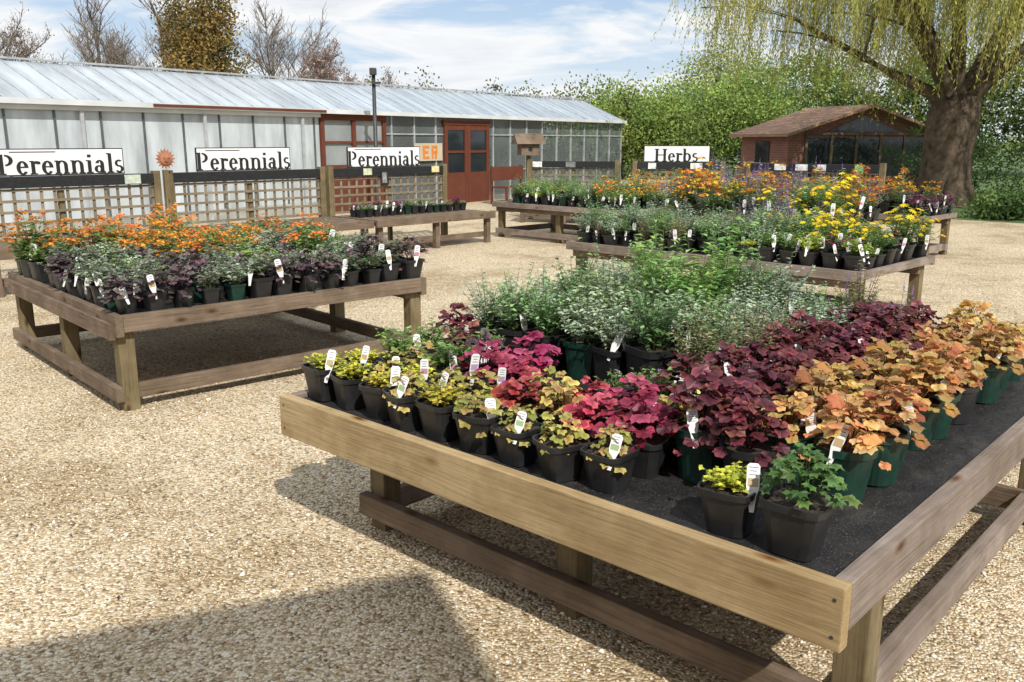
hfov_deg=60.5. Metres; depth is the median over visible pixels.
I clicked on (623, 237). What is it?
potted catmint
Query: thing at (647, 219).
potted catmint
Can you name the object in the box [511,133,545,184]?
bird table
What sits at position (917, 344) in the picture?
potted purple heuchera
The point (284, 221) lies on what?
potted euphorbia
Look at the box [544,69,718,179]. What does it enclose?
hawthorn tree
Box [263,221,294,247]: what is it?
potted orange geum
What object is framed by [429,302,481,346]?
potted purple heuchera
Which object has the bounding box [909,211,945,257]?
potted yellow daisy
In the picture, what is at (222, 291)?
potted euphorbia
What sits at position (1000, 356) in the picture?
potted caramel heuchera
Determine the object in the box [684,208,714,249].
potted catmint
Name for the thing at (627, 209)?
potted grey herb
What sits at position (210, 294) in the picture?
potted euphorbia
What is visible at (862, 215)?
potted violet wallflower
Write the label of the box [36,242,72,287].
potted euphorbia
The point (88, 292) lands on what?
potted euphorbia
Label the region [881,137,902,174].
gable window
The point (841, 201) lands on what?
potted yellow daisy
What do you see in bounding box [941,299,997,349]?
potted caramel heuchera
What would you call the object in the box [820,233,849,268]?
potted red primula
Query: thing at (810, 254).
potted lime euphorbia
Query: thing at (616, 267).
potted grey herb
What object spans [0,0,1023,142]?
sky
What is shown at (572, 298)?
potted catmint
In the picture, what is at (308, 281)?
potted ajuga
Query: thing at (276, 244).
potted euphorbia
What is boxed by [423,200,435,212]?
potted alpine
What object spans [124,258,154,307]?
potted euphorbia
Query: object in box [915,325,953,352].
potted caramel heuchera
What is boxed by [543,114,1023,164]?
distant treeline
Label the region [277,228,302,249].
potted euphorbia
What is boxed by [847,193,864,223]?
potted green perennial
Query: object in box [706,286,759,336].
potted grey herb
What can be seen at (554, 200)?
potted green perennial
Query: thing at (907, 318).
potted purple heuchera
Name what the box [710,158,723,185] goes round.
potted violet wallflower
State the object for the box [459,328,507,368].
purple potted heuchera
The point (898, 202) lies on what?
potted wallflower
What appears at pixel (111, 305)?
potted euphorbia
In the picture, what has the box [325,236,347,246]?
potted green perennial
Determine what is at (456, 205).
potted red primula
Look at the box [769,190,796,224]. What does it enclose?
potted violet wallflower
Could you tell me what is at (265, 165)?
perennials display stand
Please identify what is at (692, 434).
potted purple heuchera
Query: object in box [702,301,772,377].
potted bronze fennel
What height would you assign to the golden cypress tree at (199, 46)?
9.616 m
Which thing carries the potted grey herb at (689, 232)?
on the plant display table at (913, 267)
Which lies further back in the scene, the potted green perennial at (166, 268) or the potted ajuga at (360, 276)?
the potted ajuga at (360, 276)
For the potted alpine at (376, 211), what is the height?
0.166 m
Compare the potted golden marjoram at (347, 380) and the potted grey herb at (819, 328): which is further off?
the potted grey herb at (819, 328)
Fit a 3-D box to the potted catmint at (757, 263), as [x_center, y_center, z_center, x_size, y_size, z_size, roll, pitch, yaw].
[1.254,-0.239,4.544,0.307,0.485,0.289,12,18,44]
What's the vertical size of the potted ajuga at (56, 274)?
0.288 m
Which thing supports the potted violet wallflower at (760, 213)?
on the plant display table at (913, 267)
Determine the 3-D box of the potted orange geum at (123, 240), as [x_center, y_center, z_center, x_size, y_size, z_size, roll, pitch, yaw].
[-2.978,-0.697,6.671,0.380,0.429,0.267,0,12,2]
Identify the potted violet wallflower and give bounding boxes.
[656,179,675,210]
[663,172,683,203]
[674,174,697,217]
[690,177,709,218]
[707,175,729,208]
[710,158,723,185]
[715,157,738,180]
[722,150,756,197]
[728,197,755,241]
[741,163,776,206]
[741,171,768,218]
[750,199,776,228]
[758,173,789,211]
[758,191,794,226]
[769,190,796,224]
[771,203,793,231]
[773,179,789,212]
[778,165,811,204]
[780,163,806,192]
[801,156,836,199]
[827,269,880,310]
[851,175,873,222]
[864,175,888,221]
[874,276,913,330]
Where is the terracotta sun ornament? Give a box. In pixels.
[156,148,174,224]
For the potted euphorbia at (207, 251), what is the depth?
6.32 m
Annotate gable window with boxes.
[806,137,829,175]
[831,137,854,175]
[856,137,879,172]
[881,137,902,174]
[903,137,923,174]
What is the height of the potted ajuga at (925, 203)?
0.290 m
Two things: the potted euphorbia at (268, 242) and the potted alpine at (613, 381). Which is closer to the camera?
the potted alpine at (613, 381)
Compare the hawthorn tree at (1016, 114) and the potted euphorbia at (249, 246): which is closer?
the potted euphorbia at (249, 246)
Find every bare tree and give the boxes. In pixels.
[0,1,68,63]
[60,0,140,68]
[75,0,203,70]
[77,26,144,69]
[228,0,339,81]
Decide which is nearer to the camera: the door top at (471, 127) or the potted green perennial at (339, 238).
the potted green perennial at (339, 238)
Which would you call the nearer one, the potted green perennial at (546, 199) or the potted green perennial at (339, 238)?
the potted green perennial at (339, 238)
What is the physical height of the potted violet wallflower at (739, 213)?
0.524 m
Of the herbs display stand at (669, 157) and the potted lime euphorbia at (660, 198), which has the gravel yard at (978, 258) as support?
the herbs display stand at (669, 157)
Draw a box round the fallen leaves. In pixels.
[0,305,1018,680]
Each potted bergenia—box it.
[71,258,94,298]
[101,255,137,273]
[117,264,143,294]
[124,245,159,263]
[143,262,171,299]
[241,251,281,298]
[284,248,310,272]
[307,246,329,281]
[313,240,340,261]
[323,242,353,283]
[331,253,365,286]
[360,250,385,283]
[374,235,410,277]
[375,248,400,281]
[720,225,736,249]
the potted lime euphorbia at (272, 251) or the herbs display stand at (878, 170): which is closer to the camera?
the potted lime euphorbia at (272, 251)
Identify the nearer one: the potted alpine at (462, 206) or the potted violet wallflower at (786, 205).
the potted violet wallflower at (786, 205)
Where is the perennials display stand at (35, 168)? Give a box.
[0,148,192,297]
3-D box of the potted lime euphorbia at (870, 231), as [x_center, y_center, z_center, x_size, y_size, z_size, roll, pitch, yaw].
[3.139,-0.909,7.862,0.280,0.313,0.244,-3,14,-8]
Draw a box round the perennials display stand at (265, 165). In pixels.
[169,147,373,242]
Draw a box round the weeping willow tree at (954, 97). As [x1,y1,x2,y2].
[651,0,1023,207]
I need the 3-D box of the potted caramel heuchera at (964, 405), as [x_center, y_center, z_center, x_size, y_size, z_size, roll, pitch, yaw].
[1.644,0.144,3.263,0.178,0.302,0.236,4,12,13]
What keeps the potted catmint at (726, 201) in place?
on the plant display table at (862, 224)
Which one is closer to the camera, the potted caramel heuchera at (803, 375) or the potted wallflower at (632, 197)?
the potted caramel heuchera at (803, 375)
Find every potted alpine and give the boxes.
[356,205,364,217]
[365,204,372,216]
[372,205,380,215]
[378,204,389,215]
[388,202,397,214]
[411,202,417,213]
[418,203,425,212]
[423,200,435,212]
[432,202,439,211]
[438,202,446,211]
[446,202,452,210]
[459,200,466,209]
[556,194,568,206]
[591,369,638,416]
[649,369,683,383]
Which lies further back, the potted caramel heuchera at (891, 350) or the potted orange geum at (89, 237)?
the potted orange geum at (89, 237)
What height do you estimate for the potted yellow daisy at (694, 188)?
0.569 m
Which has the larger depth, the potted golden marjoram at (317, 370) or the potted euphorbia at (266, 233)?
the potted euphorbia at (266, 233)
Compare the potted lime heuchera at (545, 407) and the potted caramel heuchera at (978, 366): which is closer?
the potted lime heuchera at (545, 407)
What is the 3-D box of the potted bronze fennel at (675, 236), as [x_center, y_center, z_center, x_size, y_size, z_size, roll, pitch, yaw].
[1.546,-1.010,8.123,0.319,0.395,0.250,-1,15,-9]
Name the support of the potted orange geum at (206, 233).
on the plant display table at (77, 315)
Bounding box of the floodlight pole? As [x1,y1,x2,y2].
[369,68,380,205]
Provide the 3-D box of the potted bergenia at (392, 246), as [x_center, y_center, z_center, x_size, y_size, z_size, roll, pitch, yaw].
[-0.907,-0.646,6.689,0.312,0.322,0.292,3,15,15]
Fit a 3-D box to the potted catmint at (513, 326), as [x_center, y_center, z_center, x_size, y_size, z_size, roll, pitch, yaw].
[0.025,-0.128,4.050,0.320,0.484,0.338,-3,13,-6]
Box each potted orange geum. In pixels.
[0,208,67,278]
[4,231,42,274]
[30,219,65,249]
[42,218,96,268]
[63,217,129,251]
[74,230,110,248]
[84,212,141,247]
[99,221,141,257]
[113,238,150,262]
[114,223,141,246]
[132,202,196,241]
[134,215,183,244]
[136,221,185,265]
[139,229,167,263]
[147,218,196,250]
[152,234,189,268]
[166,212,198,239]
[176,224,218,258]
[176,238,205,271]
[185,223,236,264]
[204,243,230,262]
[215,222,260,249]
[221,221,256,242]
[245,225,270,237]
[246,213,283,230]
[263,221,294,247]
[281,212,332,272]
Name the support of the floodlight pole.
on the gravel yard at (978, 258)
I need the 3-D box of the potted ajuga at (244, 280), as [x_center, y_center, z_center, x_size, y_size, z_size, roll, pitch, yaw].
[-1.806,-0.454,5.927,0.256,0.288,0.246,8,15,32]
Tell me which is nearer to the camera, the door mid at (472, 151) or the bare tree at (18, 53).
the door mid at (472, 151)
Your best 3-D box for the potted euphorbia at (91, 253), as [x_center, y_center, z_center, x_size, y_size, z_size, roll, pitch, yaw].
[-2.942,-0.552,6.154,0.266,0.376,0.344,3,11,4]
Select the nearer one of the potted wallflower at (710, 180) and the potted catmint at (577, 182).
the potted wallflower at (710, 180)
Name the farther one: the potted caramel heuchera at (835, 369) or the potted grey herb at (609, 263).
the potted grey herb at (609, 263)
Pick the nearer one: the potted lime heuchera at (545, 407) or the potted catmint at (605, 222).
the potted lime heuchera at (545, 407)
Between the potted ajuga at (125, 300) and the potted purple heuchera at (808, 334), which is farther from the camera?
the potted ajuga at (125, 300)
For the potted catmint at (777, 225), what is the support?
on the plant display table at (913, 267)
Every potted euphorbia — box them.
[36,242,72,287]
[67,240,94,266]
[69,236,115,270]
[74,254,104,303]
[76,252,118,306]
[91,259,134,311]
[96,237,134,266]
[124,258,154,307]
[127,249,164,286]
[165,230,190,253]
[188,240,222,285]
[192,261,222,304]
[203,256,232,298]
[205,247,225,285]
[214,238,242,263]
[215,220,238,234]
[217,247,247,277]
[218,256,250,300]
[241,248,268,273]
[243,226,257,240]
[243,232,263,249]
[245,237,266,256]
[252,230,275,251]
[256,224,274,245]
[258,223,286,248]
[268,246,288,270]
[269,236,291,256]
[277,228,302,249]
[278,218,294,228]
[279,220,297,240]
[281,245,306,290]
[301,212,327,243]
[322,234,349,257]
[341,234,358,248]
[347,229,374,258]
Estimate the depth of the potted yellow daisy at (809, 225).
7.97 m
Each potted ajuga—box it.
[44,250,75,291]
[58,261,78,295]
[97,270,143,314]
[129,244,169,268]
[135,271,173,311]
[158,251,188,293]
[160,265,201,307]
[172,247,212,301]
[172,259,201,285]
[185,253,215,277]
[228,252,249,295]
[257,254,277,291]
[264,255,300,295]
[274,241,292,268]
[288,253,324,292]
[315,253,347,289]
[342,245,362,281]
[355,235,391,278]
[393,236,427,279]
[883,231,908,263]
[901,193,914,214]
[915,196,937,215]
[933,194,949,214]
[943,195,957,213]
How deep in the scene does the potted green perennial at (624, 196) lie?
12.99 m
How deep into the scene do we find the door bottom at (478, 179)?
23.72 m
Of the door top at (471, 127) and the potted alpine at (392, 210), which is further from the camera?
the door top at (471, 127)
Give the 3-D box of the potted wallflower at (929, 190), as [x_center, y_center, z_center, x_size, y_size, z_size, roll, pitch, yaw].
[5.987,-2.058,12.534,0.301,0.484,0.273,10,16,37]
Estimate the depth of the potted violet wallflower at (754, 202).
11.01 m
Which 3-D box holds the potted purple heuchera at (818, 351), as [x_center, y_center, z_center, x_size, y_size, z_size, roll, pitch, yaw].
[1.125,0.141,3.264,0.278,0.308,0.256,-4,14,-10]
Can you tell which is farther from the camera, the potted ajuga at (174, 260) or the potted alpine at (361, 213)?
the potted alpine at (361, 213)
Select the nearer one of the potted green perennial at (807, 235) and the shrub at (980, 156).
the potted green perennial at (807, 235)
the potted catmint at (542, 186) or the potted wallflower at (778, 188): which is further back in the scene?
the potted catmint at (542, 186)
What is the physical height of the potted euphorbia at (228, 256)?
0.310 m
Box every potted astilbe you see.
[623,233,721,329]
[628,199,694,306]
[657,230,733,336]
[679,210,774,320]
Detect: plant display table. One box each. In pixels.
[6,271,426,411]
[279,364,1023,681]
[492,200,657,242]
[566,240,935,317]
[681,218,881,231]
[878,212,956,254]
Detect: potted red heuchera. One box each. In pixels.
[457,339,515,385]
[491,375,551,421]
[493,355,544,396]
[501,331,561,382]
[559,392,625,463]
[571,375,612,417]
[592,389,680,479]
[594,373,671,430]
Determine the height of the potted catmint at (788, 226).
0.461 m
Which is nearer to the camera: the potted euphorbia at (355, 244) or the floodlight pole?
the potted euphorbia at (355, 244)
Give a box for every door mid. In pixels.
[448,150,464,152]
[471,150,485,152]
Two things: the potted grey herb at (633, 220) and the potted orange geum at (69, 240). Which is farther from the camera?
the potted grey herb at (633, 220)
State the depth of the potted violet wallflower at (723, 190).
11.54 m
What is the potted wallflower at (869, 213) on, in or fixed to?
on the plant display table at (862, 224)
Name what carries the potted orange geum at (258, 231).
on the plant display table at (77, 315)
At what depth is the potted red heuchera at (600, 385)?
3.07 m
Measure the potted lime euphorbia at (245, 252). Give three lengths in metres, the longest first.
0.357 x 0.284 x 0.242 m
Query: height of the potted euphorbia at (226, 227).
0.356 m
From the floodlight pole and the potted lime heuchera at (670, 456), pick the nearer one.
the potted lime heuchera at (670, 456)
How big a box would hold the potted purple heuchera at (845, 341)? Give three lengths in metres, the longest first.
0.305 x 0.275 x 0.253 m
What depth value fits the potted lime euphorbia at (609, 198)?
13.44 m
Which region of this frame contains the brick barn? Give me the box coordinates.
[729,104,924,188]
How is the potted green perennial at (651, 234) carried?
on the plant display table at (913, 267)
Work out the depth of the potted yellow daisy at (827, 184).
10.73 m
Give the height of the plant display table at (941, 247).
0.600 m
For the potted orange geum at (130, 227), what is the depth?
7.04 m
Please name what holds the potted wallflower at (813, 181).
on the plant display table at (862, 224)
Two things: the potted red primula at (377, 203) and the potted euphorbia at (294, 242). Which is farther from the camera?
the potted red primula at (377, 203)
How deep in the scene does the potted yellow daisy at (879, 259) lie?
7.21 m
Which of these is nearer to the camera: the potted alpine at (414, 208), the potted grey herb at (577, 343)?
the potted grey herb at (577, 343)
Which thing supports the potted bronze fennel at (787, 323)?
on the plant display table at (879, 543)
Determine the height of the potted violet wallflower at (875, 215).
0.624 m
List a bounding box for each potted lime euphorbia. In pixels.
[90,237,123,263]
[189,221,215,236]
[191,223,224,246]
[221,236,257,270]
[249,241,279,266]
[528,178,540,193]
[532,189,541,204]
[546,183,561,204]
[559,183,567,197]
[605,191,616,208]
[631,191,642,206]
[657,191,664,203]
[791,226,807,242]
[796,228,831,266]
[831,235,859,267]
[841,236,867,270]
[851,222,877,244]
[862,242,877,269]
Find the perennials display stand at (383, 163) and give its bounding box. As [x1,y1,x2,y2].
[325,146,495,247]
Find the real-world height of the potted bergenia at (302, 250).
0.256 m
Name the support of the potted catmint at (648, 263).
on the plant display table at (879, 543)
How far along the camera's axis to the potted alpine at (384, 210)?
13.17 m
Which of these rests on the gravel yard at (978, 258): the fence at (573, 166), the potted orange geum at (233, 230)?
the fence at (573, 166)
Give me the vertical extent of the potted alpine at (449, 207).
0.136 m
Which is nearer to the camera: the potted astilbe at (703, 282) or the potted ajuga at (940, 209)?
the potted astilbe at (703, 282)
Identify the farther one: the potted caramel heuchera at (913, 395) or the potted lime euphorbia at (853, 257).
the potted lime euphorbia at (853, 257)
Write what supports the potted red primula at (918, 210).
on the plant display table at (941, 247)
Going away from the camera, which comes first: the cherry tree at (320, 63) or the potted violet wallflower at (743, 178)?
the potted violet wallflower at (743, 178)
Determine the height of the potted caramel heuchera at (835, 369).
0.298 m
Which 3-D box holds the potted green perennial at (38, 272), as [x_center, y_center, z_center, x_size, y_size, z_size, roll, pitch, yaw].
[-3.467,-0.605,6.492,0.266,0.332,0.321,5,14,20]
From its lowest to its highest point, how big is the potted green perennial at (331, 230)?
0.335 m
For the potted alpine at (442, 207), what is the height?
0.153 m
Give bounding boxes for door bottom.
[448,172,465,203]
[471,171,486,201]
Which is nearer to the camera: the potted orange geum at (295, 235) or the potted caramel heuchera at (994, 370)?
the potted caramel heuchera at (994, 370)
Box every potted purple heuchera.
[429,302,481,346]
[439,325,475,356]
[653,352,727,407]
[656,365,753,483]
[699,340,757,406]
[702,375,767,433]
[706,392,791,502]
[723,339,789,379]
[733,360,801,420]
[749,322,807,365]
[756,347,822,404]
[775,309,835,359]
[793,341,852,397]
[803,318,849,355]
[815,330,875,389]
[822,306,864,349]
[837,319,885,372]
[841,301,879,338]
[848,309,915,358]
[865,302,894,317]
[869,301,926,352]
[873,337,934,380]
[897,300,941,346]
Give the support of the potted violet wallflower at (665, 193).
on the plant display table at (862, 224)
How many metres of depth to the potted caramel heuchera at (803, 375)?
2.79 m
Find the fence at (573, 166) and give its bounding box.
[520,159,619,223]
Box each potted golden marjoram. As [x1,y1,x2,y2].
[301,349,347,401]
[328,357,375,409]
[344,345,383,373]
[358,366,402,420]
[400,359,439,383]
[414,378,470,441]
[697,461,762,538]
[737,241,758,259]
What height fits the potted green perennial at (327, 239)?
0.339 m
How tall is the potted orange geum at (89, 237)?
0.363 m
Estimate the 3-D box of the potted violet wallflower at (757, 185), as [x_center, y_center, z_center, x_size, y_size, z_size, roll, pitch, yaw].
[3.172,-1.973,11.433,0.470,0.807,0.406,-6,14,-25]
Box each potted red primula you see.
[349,203,358,216]
[373,200,382,214]
[395,200,404,214]
[451,196,459,210]
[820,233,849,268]
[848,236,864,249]
[897,190,920,203]
[907,197,920,214]
[912,198,923,214]
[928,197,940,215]
[933,192,954,213]
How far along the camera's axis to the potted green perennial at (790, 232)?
7.72 m
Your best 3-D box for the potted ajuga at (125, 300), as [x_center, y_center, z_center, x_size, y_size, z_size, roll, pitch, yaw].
[-2.324,-0.285,5.226,0.262,0.269,0.262,-2,14,-3]
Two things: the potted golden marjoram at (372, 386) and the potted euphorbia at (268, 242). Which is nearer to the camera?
the potted golden marjoram at (372, 386)
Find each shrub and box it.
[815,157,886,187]
[879,122,1019,192]
[954,181,1023,220]
[979,127,1023,194]
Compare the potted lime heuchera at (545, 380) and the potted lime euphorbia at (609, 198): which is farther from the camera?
the potted lime euphorbia at (609, 198)
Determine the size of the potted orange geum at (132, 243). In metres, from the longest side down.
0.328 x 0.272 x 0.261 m
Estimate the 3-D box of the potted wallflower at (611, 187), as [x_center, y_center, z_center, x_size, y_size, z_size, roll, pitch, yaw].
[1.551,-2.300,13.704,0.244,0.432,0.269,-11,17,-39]
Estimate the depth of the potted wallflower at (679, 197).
11.79 m
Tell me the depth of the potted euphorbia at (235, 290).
5.68 m
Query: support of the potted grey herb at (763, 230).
on the plant display table at (913, 267)
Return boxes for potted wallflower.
[593,175,612,208]
[603,180,618,199]
[622,178,643,207]
[626,169,647,186]
[637,173,660,208]
[644,174,662,199]
[649,185,660,207]
[654,172,673,198]
[663,169,691,202]
[665,178,686,215]
[676,156,719,216]
[686,162,725,201]
[688,168,726,209]
[698,171,730,219]
[720,179,755,218]
[728,162,765,193]
[731,181,754,205]
[748,160,795,206]
[762,179,790,205]
[765,163,792,199]
[774,195,795,216]
[777,172,795,193]
[798,166,836,192]
[834,164,876,197]
[834,185,862,223]
[842,165,884,206]
[857,190,877,222]
[877,179,895,213]
[882,168,918,214]
[887,169,916,193]
[920,180,942,197]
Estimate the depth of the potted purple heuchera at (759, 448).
2.49 m
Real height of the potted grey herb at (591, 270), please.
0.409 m
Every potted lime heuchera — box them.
[369,347,410,374]
[382,368,427,431]
[398,340,442,369]
[428,366,469,391]
[452,389,508,454]
[458,369,505,401]
[490,403,544,466]
[521,364,571,402]
[532,411,590,482]
[533,376,587,431]
[580,424,639,493]
[653,390,712,463]
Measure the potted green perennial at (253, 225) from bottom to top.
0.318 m
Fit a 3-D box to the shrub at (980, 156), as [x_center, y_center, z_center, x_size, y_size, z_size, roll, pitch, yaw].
[13.142,-5.544,26.507,3.836,2.361,3.176,0,13,0]
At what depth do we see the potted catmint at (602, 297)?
3.91 m
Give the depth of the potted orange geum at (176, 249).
6.33 m
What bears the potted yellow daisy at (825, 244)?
on the plant display table at (913, 267)
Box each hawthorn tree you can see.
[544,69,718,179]
[607,63,757,176]
[687,42,831,173]
[741,40,903,116]
[849,31,1020,168]
[980,45,1023,168]
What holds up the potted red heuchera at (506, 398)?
on the plant display table at (879, 543)
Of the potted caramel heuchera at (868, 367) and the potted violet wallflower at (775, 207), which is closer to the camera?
the potted caramel heuchera at (868, 367)
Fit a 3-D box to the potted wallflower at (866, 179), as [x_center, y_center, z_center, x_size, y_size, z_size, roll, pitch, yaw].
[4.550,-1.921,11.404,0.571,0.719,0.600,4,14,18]
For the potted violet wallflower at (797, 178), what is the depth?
11.77 m
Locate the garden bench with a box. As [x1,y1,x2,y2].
[490,165,525,203]
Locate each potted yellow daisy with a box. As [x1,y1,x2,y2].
[681,176,701,203]
[725,182,750,205]
[754,185,777,214]
[786,197,803,218]
[789,204,815,233]
[793,207,833,237]
[797,178,825,211]
[808,183,842,205]
[808,218,838,265]
[811,176,852,221]
[814,202,861,246]
[826,172,866,203]
[829,204,860,233]
[832,181,857,222]
[832,217,856,241]
[847,214,879,251]
[862,220,894,267]
[884,204,930,261]
[885,206,924,237]
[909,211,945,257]
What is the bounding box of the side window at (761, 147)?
[755,141,769,162]
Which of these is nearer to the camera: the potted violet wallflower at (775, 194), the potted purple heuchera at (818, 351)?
the potted purple heuchera at (818, 351)
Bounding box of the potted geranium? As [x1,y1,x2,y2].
[757,443,861,561]
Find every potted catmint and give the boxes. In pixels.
[481,262,553,366]
[506,176,524,202]
[515,174,534,203]
[516,271,585,373]
[535,175,550,204]
[540,237,615,318]
[550,257,604,364]
[551,174,565,191]
[556,173,573,189]
[562,181,579,206]
[563,179,576,199]
[564,173,582,189]
[574,191,613,241]
[575,183,589,207]
[575,263,656,336]
[576,181,587,205]
[582,175,602,208]
[599,207,625,242]
[602,170,623,191]
[609,237,677,299]
[613,212,637,244]
[613,265,705,388]
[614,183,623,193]
[615,193,647,225]
[615,284,681,340]
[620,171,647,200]
[626,238,677,303]
[633,168,651,199]
[637,208,656,237]
[640,195,686,250]
[661,168,685,198]
[677,280,743,351]
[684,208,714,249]
[688,290,744,365]
[695,213,725,253]
[701,237,773,314]
[714,176,740,219]
[729,249,789,306]
[735,204,775,240]
[747,203,790,243]
[763,206,801,236]
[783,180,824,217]
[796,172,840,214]
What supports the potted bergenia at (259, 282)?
on the plant display table at (77, 315)
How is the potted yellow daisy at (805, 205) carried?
on the plant display table at (913, 267)
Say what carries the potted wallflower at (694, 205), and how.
on the plant display table at (862, 224)
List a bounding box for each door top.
[448,125,464,129]
[470,126,485,129]
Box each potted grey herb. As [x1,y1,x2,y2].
[459,269,518,337]
[476,268,538,320]
[507,263,577,324]
[524,274,559,316]
[544,273,588,307]
[550,279,627,382]
[562,260,610,291]
[566,256,637,321]
[569,207,601,242]
[582,287,645,380]
[591,259,636,280]
[592,205,619,228]
[592,249,643,290]
[593,259,651,298]
[596,212,622,245]
[604,269,667,321]
[613,203,642,226]
[618,199,651,243]
[639,200,660,220]
[643,289,715,360]
[667,200,701,225]
[670,205,700,250]
[699,209,723,236]
[703,203,733,251]
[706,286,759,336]
[707,292,783,352]
[723,282,784,329]
[731,253,804,321]
[743,210,780,258]
[744,291,791,340]
[745,251,826,317]
[770,295,808,343]
[778,209,805,234]
[786,281,834,330]
[794,205,830,228]
[796,310,837,346]
[799,297,854,343]
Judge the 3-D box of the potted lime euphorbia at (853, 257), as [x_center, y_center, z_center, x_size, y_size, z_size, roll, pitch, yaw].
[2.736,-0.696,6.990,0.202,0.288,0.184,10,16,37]
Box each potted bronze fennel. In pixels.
[592,218,604,243]
[633,215,652,248]
[658,201,674,220]
[662,210,691,252]
[669,306,719,389]
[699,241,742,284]
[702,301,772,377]
[716,204,739,230]
[732,304,780,361]
[753,297,812,342]
[831,260,883,320]
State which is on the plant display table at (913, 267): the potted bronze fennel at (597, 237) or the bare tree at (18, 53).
the potted bronze fennel at (597, 237)
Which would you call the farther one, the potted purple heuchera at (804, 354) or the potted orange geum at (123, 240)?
the potted orange geum at (123, 240)
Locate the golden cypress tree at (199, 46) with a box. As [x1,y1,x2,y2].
[140,0,263,76]
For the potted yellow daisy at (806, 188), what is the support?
on the plant display table at (862, 224)
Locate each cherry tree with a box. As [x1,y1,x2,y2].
[296,34,367,84]
[369,66,399,86]
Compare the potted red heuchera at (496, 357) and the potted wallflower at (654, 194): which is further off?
the potted wallflower at (654, 194)
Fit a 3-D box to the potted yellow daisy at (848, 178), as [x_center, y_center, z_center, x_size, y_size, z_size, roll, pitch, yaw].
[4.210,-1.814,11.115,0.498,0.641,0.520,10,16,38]
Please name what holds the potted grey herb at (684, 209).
on the plant display table at (913, 267)
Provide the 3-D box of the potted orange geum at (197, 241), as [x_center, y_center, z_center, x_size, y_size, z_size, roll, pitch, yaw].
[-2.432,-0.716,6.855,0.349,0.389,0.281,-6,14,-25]
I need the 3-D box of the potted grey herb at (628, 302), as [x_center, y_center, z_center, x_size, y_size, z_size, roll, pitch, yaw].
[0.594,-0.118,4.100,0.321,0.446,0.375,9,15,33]
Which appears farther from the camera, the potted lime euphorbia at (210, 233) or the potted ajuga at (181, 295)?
the potted lime euphorbia at (210, 233)
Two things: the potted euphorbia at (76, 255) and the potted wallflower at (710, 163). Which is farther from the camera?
the potted wallflower at (710, 163)
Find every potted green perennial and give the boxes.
[17,236,59,282]
[127,252,148,271]
[152,254,172,271]
[243,221,264,232]
[265,217,290,238]
[281,218,323,249]
[302,227,337,247]
[317,226,342,239]
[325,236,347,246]
[329,233,347,244]
[375,325,422,362]
[402,201,411,213]
[405,327,476,380]
[413,316,450,354]
[465,322,504,351]
[538,188,552,204]
[550,190,560,205]
[609,195,617,209]
[613,187,631,210]
[614,217,625,241]
[628,380,678,406]
[630,366,683,394]
[639,221,657,240]
[640,191,645,207]
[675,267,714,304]
[731,226,752,256]
[752,232,782,261]
[771,230,791,260]
[779,236,800,264]
[780,225,800,244]
[785,231,810,262]
[799,284,860,316]
[828,197,843,219]
[844,226,861,240]
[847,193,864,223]
[870,231,900,265]
[876,225,888,246]
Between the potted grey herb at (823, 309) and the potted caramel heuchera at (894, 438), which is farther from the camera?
the potted grey herb at (823, 309)
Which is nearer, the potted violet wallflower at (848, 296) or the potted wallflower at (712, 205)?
the potted violet wallflower at (848, 296)
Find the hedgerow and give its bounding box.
[340,66,664,172]
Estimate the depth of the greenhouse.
18.03 m
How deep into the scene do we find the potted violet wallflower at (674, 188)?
12.04 m
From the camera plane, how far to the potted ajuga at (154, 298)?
5.31 m
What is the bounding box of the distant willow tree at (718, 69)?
[662,22,796,161]
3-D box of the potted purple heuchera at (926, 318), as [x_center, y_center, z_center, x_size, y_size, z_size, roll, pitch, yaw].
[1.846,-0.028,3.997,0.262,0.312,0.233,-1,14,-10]
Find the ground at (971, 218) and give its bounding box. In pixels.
[542,143,1023,222]
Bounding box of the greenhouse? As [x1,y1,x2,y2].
[0,56,626,238]
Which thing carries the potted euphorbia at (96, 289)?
on the plant display table at (77, 315)
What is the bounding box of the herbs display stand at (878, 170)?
[746,161,886,234]
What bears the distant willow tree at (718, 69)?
on the ground at (971, 218)
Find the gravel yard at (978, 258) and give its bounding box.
[0,178,1023,681]
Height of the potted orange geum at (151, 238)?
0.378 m
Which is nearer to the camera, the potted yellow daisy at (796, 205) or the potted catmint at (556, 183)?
the potted yellow daisy at (796, 205)
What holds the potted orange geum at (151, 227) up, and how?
on the plant display table at (77, 315)
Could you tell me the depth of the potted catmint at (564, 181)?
17.74 m
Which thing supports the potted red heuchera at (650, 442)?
on the plant display table at (879, 543)
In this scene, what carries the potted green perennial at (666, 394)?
on the plant display table at (879, 543)
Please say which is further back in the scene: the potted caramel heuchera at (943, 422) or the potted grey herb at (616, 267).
the potted grey herb at (616, 267)
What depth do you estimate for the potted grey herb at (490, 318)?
4.16 m
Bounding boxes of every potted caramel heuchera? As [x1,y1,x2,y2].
[756,391,821,484]
[783,366,846,466]
[803,359,864,436]
[803,390,890,503]
[842,355,895,420]
[844,375,930,486]
[857,384,918,465]
[859,337,926,389]
[877,351,959,450]
[895,339,982,439]
[901,320,944,356]
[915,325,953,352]
[933,341,981,423]
[938,315,981,363]
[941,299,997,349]
[941,334,986,411]
[965,320,1023,403]
[974,323,1023,391]
[997,321,1023,380]
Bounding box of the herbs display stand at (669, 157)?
[632,146,725,186]
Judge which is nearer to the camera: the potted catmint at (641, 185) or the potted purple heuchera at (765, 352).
the potted purple heuchera at (765, 352)

